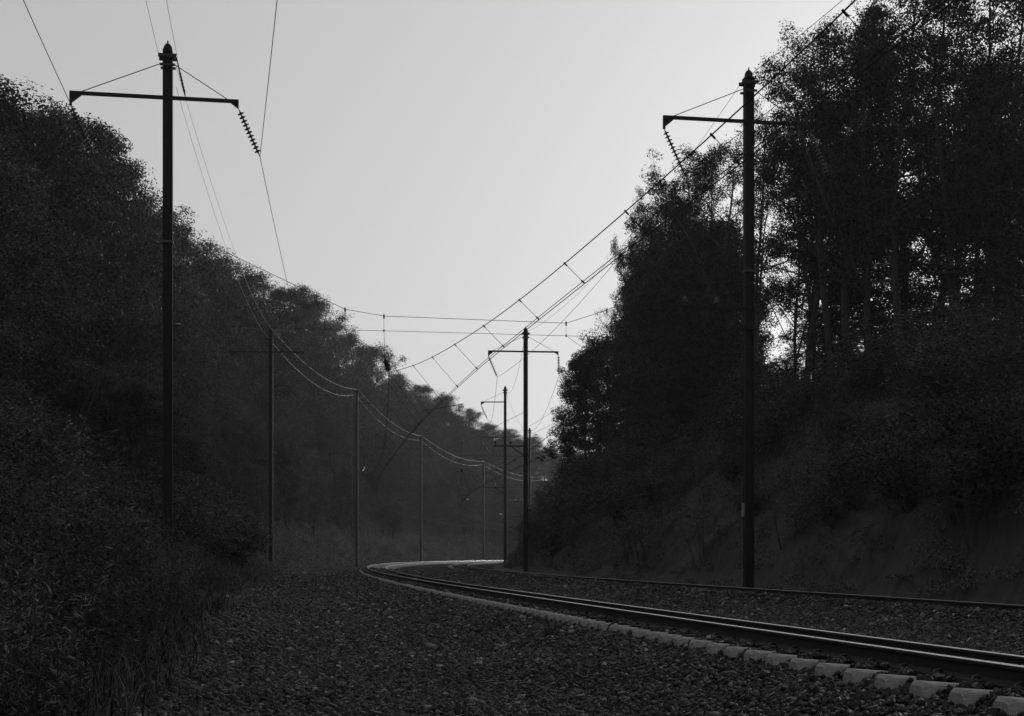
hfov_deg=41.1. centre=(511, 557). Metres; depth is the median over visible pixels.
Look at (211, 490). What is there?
shrub
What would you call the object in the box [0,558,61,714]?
tall weed
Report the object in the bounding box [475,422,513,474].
broadleaf tree
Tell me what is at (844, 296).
forest tree
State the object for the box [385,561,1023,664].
rail
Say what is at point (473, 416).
broadleaf tree
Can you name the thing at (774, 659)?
railroad tie
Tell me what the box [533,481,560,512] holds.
shrub
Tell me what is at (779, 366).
shrub
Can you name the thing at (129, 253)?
broadleaf tree
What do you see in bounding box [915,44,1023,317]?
forest tree
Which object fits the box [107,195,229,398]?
broadleaf tree
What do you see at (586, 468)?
shrub
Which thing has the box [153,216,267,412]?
broadleaf tree
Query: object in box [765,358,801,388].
shrub
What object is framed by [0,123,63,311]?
broadleaf tree
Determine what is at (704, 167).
forest tree
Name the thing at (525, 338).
catenary pole
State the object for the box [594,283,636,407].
forest tree
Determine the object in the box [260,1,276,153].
power line
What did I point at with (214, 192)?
power line
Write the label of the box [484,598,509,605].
railroad tie
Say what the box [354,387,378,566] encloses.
catenary pole
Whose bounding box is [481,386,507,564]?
catenary pole
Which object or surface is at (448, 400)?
broadleaf tree
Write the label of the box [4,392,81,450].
shrub
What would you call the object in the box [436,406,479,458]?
broadleaf tree
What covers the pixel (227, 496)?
shrub
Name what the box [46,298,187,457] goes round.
broadleaf tree
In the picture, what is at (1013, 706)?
railroad tie
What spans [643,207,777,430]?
vine covered tree
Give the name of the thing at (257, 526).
shrub
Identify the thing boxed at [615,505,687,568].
sumac shrub
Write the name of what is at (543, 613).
railroad tie
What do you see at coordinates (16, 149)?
broadleaf tree
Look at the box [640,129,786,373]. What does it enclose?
forest tree
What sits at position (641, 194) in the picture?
forest tree
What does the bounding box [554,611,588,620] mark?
railroad tie
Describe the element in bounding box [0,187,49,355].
broadleaf tree
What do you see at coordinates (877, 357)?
shrub
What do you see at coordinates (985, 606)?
rail
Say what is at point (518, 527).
shrub
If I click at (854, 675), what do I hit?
railroad tie
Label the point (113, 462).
sumac shrub
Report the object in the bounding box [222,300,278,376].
broadleaf tree
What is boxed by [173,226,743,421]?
cross span
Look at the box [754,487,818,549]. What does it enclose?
sumac shrub
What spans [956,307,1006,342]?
shrub
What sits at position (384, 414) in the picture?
broadleaf tree
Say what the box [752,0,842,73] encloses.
power line
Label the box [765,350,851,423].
shrub
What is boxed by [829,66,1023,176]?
power line
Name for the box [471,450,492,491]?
broadleaf tree
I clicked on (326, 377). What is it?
broadleaf tree
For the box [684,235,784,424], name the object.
vine covered tree
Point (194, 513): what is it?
shrub
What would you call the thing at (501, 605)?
railroad tie
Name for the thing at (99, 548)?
tall weed
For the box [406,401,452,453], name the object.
broadleaf tree
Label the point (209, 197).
power line
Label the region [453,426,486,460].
broadleaf tree
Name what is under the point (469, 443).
broadleaf tree
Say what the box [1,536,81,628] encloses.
tall weed
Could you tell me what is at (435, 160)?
sky
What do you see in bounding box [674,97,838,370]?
forest tree
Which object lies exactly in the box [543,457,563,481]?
broadleaf tree
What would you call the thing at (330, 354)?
broadleaf tree
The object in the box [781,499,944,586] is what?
rock ledge
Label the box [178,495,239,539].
sumac shrub
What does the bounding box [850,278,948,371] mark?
tree
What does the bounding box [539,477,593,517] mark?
sumac shrub
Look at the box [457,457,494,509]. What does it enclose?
broadleaf tree
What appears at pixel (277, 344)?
broadleaf tree
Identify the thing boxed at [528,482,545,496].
broadleaf tree
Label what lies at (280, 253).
power line
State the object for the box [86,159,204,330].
broadleaf tree
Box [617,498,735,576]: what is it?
rock ledge
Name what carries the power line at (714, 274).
attached to the catenary pole at (747, 84)
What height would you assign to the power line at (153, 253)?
0.754 m
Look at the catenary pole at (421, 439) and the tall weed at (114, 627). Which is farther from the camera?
the catenary pole at (421, 439)
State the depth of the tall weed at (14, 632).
7.58 m
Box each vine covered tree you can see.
[534,340,621,484]
[535,321,622,470]
[566,306,636,464]
[585,222,671,439]
[597,283,674,443]
[610,220,762,434]
[629,239,674,427]
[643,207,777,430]
[654,263,761,418]
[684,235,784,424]
[788,145,925,379]
[909,113,1023,339]
[924,124,1023,344]
[948,256,1023,333]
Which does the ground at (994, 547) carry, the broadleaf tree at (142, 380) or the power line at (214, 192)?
the broadleaf tree at (142, 380)
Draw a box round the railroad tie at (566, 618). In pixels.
[562,613,596,621]
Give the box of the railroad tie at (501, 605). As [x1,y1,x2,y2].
[498,601,524,607]
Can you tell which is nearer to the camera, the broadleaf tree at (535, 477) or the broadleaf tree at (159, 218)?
the broadleaf tree at (159, 218)
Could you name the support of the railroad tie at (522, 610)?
on the ground at (994, 547)
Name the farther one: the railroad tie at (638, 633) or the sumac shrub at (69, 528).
the sumac shrub at (69, 528)
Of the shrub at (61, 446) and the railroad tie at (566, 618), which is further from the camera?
the shrub at (61, 446)
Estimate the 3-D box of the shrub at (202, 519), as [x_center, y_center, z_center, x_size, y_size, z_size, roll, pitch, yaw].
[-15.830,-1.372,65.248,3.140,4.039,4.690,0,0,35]
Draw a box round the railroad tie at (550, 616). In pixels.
[547,610,579,619]
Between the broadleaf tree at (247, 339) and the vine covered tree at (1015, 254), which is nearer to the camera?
the vine covered tree at (1015, 254)
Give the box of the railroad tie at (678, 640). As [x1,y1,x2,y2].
[673,632,723,646]
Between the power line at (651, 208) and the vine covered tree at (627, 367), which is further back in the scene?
the vine covered tree at (627, 367)
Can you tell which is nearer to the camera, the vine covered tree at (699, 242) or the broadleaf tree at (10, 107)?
the broadleaf tree at (10, 107)
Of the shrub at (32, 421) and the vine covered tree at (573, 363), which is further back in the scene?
the vine covered tree at (573, 363)
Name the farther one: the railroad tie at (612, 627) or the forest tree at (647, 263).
the forest tree at (647, 263)
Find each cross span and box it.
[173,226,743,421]
[274,409,522,491]
[358,462,503,514]
[422,485,528,522]
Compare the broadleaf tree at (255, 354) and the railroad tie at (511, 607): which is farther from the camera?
the broadleaf tree at (255, 354)
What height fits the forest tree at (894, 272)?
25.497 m
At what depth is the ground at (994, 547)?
57.37 m
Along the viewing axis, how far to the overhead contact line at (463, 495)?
133.75 m
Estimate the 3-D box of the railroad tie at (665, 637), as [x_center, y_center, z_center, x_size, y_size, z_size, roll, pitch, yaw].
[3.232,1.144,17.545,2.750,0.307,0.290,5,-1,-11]
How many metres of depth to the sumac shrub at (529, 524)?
129.96 m
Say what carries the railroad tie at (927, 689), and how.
on the ground at (994, 547)
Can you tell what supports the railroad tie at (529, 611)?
on the ground at (994, 547)
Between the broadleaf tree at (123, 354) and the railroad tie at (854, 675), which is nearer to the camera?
the railroad tie at (854, 675)
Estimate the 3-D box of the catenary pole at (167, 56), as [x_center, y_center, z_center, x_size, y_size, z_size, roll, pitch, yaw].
[-13.774,-9.363,51.726,8.191,20.610,1.912,0,0,-24]
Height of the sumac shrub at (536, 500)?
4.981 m
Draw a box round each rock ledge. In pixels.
[546,535,590,568]
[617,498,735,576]
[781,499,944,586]
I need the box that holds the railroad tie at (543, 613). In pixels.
[540,608,572,616]
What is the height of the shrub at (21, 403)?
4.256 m
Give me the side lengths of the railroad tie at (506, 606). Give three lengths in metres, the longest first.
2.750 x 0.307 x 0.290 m
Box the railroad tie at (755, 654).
[743,645,804,662]
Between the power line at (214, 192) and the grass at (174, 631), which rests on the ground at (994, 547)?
the grass at (174, 631)
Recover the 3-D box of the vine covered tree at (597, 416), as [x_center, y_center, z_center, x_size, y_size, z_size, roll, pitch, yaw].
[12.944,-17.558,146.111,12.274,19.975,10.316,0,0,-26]
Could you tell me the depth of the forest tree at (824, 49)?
84.37 m
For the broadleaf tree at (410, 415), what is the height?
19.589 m
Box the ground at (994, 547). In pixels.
[18,355,1023,715]
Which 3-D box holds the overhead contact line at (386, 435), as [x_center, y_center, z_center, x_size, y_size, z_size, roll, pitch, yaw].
[-8.212,-6.393,85.617,1.370,2.008,63.822,0,0,-7]
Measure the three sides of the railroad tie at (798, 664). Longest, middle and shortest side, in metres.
2.750 x 0.307 x 0.290 m
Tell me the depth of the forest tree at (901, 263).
81.04 m
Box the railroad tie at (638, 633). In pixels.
[632,625,675,637]
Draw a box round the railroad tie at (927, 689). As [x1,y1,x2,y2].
[909,674,1004,697]
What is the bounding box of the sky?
[0,0,1023,480]
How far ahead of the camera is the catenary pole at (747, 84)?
54.89 m
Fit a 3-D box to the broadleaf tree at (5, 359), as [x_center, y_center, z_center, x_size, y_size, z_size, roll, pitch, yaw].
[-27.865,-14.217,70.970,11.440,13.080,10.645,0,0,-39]
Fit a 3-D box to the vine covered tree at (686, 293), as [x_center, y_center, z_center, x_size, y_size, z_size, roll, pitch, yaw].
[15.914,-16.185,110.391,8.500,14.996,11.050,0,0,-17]
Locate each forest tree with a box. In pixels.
[594,206,666,408]
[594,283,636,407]
[609,185,648,398]
[620,185,707,394]
[621,145,715,353]
[621,189,705,365]
[635,143,756,325]
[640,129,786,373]
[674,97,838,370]
[733,10,907,384]
[733,109,877,374]
[753,0,942,357]
[754,105,936,319]
[762,63,885,379]
[762,159,827,358]
[766,38,955,375]
[771,0,1006,366]
[799,4,983,348]
[851,0,1023,329]
[871,0,1023,335]
[876,49,1023,342]
[877,26,1023,339]
[897,0,1023,327]
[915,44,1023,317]
[929,0,1023,254]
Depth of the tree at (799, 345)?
88.68 m
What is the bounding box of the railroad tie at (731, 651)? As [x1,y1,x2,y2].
[724,642,777,656]
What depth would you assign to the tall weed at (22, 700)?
7.52 m
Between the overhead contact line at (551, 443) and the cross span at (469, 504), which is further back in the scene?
the cross span at (469, 504)
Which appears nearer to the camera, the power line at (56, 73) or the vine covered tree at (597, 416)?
the power line at (56, 73)
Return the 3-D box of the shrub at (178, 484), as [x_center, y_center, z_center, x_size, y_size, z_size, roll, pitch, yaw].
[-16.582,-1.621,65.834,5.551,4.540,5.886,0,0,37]
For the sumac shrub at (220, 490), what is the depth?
94.46 m
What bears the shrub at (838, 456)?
on the ground at (994, 547)
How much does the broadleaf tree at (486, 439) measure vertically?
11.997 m
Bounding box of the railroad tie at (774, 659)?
[765,648,823,664]
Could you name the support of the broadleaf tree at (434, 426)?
on the ground at (994, 547)
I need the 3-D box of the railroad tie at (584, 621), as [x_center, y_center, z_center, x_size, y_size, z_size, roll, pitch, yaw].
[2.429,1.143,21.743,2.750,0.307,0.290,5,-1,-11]
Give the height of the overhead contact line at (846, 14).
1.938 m
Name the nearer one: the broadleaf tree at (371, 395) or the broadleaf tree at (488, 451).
the broadleaf tree at (371, 395)
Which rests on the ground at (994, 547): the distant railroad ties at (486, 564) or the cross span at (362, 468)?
the distant railroad ties at (486, 564)
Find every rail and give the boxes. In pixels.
[367,560,1023,687]
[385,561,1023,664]
[453,561,1023,610]
[467,562,524,572]
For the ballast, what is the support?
on the ground at (994, 547)
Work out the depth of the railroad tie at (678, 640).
16.62 m
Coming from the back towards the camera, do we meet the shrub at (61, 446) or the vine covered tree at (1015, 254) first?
the vine covered tree at (1015, 254)
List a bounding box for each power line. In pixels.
[23,0,93,152]
[94,154,241,377]
[176,67,267,323]
[176,88,264,333]
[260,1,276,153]
[260,158,311,374]
[497,305,675,440]
[498,176,683,376]
[513,300,713,440]
[527,88,737,331]
[562,177,828,374]
[685,120,1023,296]
[686,0,908,173]
[719,151,1022,296]
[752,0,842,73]
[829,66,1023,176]
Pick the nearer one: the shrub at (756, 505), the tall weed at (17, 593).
the tall weed at (17, 593)
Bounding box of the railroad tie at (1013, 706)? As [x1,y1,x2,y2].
[992,696,1023,715]
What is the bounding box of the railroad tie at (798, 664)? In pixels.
[788,653,855,671]
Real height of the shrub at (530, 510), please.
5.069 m
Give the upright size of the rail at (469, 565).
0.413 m
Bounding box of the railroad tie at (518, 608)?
[514,604,542,611]
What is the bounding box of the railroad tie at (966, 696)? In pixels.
[948,681,1023,705]
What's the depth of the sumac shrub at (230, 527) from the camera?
70.51 m
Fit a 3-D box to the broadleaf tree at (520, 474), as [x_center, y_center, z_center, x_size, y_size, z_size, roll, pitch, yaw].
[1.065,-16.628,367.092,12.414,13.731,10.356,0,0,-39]
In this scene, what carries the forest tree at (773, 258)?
on the ground at (994, 547)
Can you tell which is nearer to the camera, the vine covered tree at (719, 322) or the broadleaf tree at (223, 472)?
the vine covered tree at (719, 322)
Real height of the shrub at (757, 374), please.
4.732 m
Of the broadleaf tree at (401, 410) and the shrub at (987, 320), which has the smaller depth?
the shrub at (987, 320)
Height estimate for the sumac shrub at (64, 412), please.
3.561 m
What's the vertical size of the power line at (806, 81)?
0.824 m
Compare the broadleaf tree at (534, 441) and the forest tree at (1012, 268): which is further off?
the broadleaf tree at (534, 441)
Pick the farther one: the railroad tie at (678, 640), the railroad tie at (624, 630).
the railroad tie at (624, 630)
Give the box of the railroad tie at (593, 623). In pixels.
[589,617,638,627]
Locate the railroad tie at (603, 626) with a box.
[599,619,636,629]
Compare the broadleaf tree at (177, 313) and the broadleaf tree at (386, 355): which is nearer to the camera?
the broadleaf tree at (177, 313)
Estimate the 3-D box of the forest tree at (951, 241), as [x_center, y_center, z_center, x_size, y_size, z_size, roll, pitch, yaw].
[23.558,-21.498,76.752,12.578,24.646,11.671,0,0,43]
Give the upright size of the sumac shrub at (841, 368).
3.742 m
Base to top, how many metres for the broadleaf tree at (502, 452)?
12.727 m
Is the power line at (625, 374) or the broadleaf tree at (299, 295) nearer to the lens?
the power line at (625, 374)
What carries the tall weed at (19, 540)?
on the ground at (994, 547)
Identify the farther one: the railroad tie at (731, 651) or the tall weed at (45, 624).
the railroad tie at (731, 651)
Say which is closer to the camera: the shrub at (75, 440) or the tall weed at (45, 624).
the tall weed at (45, 624)
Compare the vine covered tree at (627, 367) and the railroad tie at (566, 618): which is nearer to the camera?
the railroad tie at (566, 618)
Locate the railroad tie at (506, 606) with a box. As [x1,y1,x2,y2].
[503,602,531,609]
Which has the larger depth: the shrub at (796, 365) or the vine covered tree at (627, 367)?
the vine covered tree at (627, 367)
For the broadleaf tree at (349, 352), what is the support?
on the ground at (994, 547)
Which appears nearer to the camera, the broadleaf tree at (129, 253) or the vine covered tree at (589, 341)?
the broadleaf tree at (129, 253)
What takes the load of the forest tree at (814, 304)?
on the ground at (994, 547)
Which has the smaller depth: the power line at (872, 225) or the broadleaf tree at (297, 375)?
the power line at (872, 225)
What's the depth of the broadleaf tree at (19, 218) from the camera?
60.28 m
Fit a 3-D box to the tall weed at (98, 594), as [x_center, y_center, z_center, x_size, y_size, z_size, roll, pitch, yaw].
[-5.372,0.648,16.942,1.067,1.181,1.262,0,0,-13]
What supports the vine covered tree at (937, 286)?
on the ground at (994, 547)
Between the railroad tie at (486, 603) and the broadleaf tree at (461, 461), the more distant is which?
the broadleaf tree at (461, 461)
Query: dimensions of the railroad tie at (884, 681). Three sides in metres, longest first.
2.750 x 0.307 x 0.290 m
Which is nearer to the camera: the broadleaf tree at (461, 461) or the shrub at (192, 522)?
the shrub at (192, 522)
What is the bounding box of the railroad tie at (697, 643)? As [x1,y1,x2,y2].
[689,636,736,647]
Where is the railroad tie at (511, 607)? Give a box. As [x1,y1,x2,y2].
[509,603,537,610]
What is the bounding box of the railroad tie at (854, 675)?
[842,663,925,683]
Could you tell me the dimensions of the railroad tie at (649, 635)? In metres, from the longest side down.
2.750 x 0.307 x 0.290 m
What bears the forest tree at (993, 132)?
on the ground at (994, 547)
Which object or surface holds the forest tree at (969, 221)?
on the ground at (994, 547)
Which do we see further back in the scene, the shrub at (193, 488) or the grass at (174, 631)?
the shrub at (193, 488)
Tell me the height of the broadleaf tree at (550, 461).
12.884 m
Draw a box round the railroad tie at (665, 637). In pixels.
[658,630,703,643]
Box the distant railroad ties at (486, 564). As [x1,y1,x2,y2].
[376,562,1004,617]
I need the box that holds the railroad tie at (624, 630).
[620,623,661,633]
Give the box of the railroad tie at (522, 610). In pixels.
[520,605,550,612]
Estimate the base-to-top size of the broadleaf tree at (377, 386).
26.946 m
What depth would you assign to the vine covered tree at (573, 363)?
148.95 m
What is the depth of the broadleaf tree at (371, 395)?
269.75 m
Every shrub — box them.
[0,364,64,429]
[1,400,71,458]
[2,503,107,568]
[3,396,103,488]
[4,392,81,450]
[10,406,71,479]
[15,403,84,450]
[48,429,145,511]
[53,475,100,506]
[124,485,210,552]
[128,477,223,544]
[146,481,231,551]
[153,494,228,541]
[161,492,225,548]
[173,464,232,524]
[173,469,220,517]
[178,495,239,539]
[182,503,252,569]
[192,482,246,526]
[202,485,248,526]
[203,507,271,568]
[216,499,262,533]
[229,506,275,556]
[506,516,531,559]
[512,503,544,550]
[517,511,537,551]
[522,494,550,519]
[528,482,561,527]
[532,474,566,501]
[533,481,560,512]
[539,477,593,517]
[543,466,586,500]
[557,448,612,490]
[604,506,670,564]
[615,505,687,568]
[655,495,733,563]
[703,440,763,486]
[720,470,774,515]
[725,341,797,412]
[754,347,811,398]
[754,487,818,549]
[755,357,807,391]
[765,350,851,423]
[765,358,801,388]
[771,344,823,386]
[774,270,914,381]
[785,464,867,529]
[791,317,881,382]
[805,427,878,497]
[815,443,873,513]
[817,328,896,403]
[829,307,916,400]
[841,390,912,460]
[848,306,936,382]
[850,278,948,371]
[878,288,987,383]
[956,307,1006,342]
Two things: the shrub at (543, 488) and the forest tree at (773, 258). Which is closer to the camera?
the forest tree at (773, 258)
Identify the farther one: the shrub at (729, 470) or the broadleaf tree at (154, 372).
the broadleaf tree at (154, 372)
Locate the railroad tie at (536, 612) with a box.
[533,607,564,615]
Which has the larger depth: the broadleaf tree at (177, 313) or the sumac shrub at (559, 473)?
the broadleaf tree at (177, 313)
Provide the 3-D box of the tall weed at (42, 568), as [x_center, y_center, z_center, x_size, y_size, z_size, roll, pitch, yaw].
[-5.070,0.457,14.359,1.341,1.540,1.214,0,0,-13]
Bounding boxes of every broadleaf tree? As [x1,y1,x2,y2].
[0,74,124,408]
[0,104,76,356]
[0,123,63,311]
[0,126,106,363]
[0,170,104,372]
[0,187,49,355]
[0,201,132,421]
[8,241,133,416]
[9,95,162,436]
[28,254,184,452]
[30,100,192,436]
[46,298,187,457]
[55,368,186,483]
[60,125,223,407]
[65,372,199,482]
[66,348,162,453]
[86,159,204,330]
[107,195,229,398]
[151,278,207,353]
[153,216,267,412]
[180,411,231,490]
[190,240,267,407]
[208,259,302,414]
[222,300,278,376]
[240,271,325,401]
[249,306,291,383]
[252,282,343,426]
[265,354,312,397]
[281,288,361,450]
[290,336,345,409]
[294,341,331,416]
[311,320,393,464]
[334,331,386,465]
[342,378,374,414]
[344,339,431,473]
[351,372,383,421]
[359,389,401,431]
[374,378,415,440]
[374,390,407,436]
[382,372,425,446]
[403,384,453,440]
[403,409,448,443]
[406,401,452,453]
[431,391,473,458]
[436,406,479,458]
[446,455,481,506]
[449,426,478,464]
[450,407,491,462]
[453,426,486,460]
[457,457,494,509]
[469,429,498,464]
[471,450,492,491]
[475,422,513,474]
[480,434,499,467]
[486,440,521,469]
[488,465,517,497]
[491,470,532,507]
[495,427,536,470]
[513,470,533,505]
[516,447,539,475]
[520,434,555,476]
[528,446,540,474]
[528,473,549,499]
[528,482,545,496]
[532,452,553,476]
[539,448,566,479]
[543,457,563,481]
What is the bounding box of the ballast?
[42,566,1023,715]
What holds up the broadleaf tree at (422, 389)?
on the ground at (994, 547)
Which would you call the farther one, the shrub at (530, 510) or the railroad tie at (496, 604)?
the shrub at (530, 510)
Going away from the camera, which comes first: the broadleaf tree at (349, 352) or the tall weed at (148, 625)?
the tall weed at (148, 625)
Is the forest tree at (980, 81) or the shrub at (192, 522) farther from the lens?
the forest tree at (980, 81)
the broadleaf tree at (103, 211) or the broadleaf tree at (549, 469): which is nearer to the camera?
the broadleaf tree at (103, 211)
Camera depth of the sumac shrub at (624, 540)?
79.19 m
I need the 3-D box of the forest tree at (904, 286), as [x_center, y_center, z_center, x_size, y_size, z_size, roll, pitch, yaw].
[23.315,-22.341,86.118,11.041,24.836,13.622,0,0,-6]
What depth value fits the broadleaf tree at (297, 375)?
210.76 m
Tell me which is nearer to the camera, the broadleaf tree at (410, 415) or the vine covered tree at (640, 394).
the vine covered tree at (640, 394)
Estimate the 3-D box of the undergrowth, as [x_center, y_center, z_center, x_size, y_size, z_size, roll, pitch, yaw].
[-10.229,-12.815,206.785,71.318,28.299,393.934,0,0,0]
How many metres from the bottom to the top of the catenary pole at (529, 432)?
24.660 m
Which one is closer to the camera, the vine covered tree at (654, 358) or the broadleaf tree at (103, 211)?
the broadleaf tree at (103, 211)
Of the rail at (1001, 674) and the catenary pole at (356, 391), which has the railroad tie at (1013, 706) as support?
the rail at (1001, 674)
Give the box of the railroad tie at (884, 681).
[874,668,963,689]
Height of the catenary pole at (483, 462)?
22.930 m
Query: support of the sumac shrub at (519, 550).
on the ground at (994, 547)
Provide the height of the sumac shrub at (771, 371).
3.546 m
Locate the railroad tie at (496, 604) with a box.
[493,600,520,606]
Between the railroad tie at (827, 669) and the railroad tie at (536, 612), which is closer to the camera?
the railroad tie at (827, 669)
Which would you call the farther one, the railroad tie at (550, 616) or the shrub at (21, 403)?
the shrub at (21, 403)
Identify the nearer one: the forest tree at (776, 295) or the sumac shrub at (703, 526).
the sumac shrub at (703, 526)
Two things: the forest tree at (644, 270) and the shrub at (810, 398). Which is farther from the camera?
the forest tree at (644, 270)
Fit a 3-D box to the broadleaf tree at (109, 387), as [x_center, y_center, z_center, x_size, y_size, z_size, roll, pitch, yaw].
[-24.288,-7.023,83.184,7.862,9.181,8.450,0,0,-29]
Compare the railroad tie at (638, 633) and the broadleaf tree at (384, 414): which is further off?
the broadleaf tree at (384, 414)
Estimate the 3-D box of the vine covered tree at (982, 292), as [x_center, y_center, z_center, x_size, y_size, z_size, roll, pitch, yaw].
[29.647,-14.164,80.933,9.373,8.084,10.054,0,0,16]
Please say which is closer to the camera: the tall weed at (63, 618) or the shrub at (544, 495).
the tall weed at (63, 618)
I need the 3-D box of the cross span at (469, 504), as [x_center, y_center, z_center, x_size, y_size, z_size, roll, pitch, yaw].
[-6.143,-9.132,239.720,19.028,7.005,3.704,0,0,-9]
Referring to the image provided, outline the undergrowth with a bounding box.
[10,324,1023,693]
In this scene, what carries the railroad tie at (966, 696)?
on the ballast
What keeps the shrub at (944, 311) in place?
on the ground at (994, 547)
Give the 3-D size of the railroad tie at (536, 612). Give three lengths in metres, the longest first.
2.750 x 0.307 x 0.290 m
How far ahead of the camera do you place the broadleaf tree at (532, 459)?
402.44 m
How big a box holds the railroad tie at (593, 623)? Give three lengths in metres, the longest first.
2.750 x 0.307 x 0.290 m
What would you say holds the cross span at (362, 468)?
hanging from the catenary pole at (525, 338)
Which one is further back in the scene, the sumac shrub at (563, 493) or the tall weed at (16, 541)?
the sumac shrub at (563, 493)
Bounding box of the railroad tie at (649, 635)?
[645,627,685,639]
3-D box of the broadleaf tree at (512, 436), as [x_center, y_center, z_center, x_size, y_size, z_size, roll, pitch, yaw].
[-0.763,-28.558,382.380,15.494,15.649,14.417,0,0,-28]
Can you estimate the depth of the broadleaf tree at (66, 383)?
81.75 m
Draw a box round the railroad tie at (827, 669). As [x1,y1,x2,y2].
[814,657,893,677]
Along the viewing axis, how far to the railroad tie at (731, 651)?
14.82 m
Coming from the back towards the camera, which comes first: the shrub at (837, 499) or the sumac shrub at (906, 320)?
the sumac shrub at (906, 320)
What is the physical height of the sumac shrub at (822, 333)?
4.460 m
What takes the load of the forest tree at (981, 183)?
on the ground at (994, 547)
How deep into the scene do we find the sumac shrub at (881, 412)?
56.82 m
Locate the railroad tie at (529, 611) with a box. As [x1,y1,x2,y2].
[526,606,557,613]
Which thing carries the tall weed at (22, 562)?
on the ground at (994, 547)
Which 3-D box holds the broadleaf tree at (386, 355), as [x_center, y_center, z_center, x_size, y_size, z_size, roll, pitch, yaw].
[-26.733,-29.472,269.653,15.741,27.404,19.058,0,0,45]
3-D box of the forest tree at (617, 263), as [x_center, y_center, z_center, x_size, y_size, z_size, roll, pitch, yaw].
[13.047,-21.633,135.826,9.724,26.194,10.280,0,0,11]
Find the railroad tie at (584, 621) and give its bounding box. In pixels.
[579,616,616,624]
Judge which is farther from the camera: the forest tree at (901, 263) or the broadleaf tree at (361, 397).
the broadleaf tree at (361, 397)
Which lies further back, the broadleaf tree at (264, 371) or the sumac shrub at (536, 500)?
the broadleaf tree at (264, 371)
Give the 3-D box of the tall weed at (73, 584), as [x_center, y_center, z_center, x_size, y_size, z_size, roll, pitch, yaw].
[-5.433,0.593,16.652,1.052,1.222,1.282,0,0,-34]
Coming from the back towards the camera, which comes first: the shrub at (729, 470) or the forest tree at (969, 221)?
the forest tree at (969, 221)
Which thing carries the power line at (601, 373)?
attached to the catenary pole at (747, 84)
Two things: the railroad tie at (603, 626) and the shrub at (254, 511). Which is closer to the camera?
the railroad tie at (603, 626)
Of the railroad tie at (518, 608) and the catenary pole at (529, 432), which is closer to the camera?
the railroad tie at (518, 608)
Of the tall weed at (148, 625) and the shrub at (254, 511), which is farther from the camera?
the shrub at (254, 511)
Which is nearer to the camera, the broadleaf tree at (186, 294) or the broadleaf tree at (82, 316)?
the broadleaf tree at (82, 316)
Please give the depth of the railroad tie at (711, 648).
15.40 m
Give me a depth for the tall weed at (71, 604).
13.81 m
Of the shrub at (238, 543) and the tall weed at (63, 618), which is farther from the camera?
the shrub at (238, 543)
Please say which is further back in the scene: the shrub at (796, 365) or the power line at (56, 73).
the shrub at (796, 365)
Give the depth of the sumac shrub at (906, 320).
67.59 m
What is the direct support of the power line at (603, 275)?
attached to the catenary pole at (747, 84)
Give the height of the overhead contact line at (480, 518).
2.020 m
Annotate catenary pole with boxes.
[62,41,259,550]
[231,326,311,565]
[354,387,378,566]
[419,435,437,561]
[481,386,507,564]
[482,460,484,559]
[488,326,559,571]
[514,427,531,514]
[663,67,875,587]
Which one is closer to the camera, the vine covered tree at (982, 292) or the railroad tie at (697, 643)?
the railroad tie at (697, 643)
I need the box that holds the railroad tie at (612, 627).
[609,621,648,631]
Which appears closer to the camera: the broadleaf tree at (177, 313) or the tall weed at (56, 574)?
the tall weed at (56, 574)
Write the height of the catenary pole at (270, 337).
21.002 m
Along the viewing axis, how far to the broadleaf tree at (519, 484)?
357.64 m
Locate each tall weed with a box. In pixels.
[0,496,47,656]
[0,505,124,704]
[0,508,61,616]
[0,530,96,654]
[0,549,155,670]
[0,550,145,694]
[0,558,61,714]
[0,565,11,624]
[0,568,91,715]
[0,578,81,715]
[0,585,90,715]
[0,594,106,715]
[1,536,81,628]
[17,559,104,632]
[19,551,110,645]
[33,552,168,676]
[39,565,125,641]
[60,538,157,624]
[60,560,164,640]
[62,562,160,662]
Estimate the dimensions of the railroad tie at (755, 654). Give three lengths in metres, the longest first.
2.750 x 0.307 x 0.290 m
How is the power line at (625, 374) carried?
attached to the catenary pole at (747, 84)
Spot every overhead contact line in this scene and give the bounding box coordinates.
[363,384,422,490]
[389,0,955,418]
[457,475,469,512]
[463,377,623,491]
[463,504,502,524]
[609,244,1023,423]
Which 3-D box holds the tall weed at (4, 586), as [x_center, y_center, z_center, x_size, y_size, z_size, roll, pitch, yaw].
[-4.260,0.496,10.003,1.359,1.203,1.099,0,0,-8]
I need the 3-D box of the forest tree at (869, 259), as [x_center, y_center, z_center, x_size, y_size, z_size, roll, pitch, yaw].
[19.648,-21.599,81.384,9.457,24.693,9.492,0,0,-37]
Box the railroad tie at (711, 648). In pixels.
[706,638,760,653]
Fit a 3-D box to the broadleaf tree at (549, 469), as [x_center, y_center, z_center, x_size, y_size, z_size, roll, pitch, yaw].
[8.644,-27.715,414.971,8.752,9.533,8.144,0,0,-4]
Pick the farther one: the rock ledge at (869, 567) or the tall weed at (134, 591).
the rock ledge at (869, 567)
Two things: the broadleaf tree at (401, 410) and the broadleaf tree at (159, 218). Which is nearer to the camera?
the broadleaf tree at (159, 218)
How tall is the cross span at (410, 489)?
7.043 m
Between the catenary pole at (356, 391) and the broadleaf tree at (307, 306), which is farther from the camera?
the broadleaf tree at (307, 306)
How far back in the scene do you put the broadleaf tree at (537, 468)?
392.19 m
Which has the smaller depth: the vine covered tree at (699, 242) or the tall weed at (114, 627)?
the tall weed at (114, 627)
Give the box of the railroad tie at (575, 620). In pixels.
[570,614,605,624]
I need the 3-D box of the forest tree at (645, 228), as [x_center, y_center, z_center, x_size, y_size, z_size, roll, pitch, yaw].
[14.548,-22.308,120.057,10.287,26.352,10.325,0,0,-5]
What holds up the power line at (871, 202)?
attached to the catenary pole at (747, 84)
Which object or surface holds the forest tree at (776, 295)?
on the ground at (994, 547)
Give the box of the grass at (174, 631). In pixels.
[3,568,262,715]

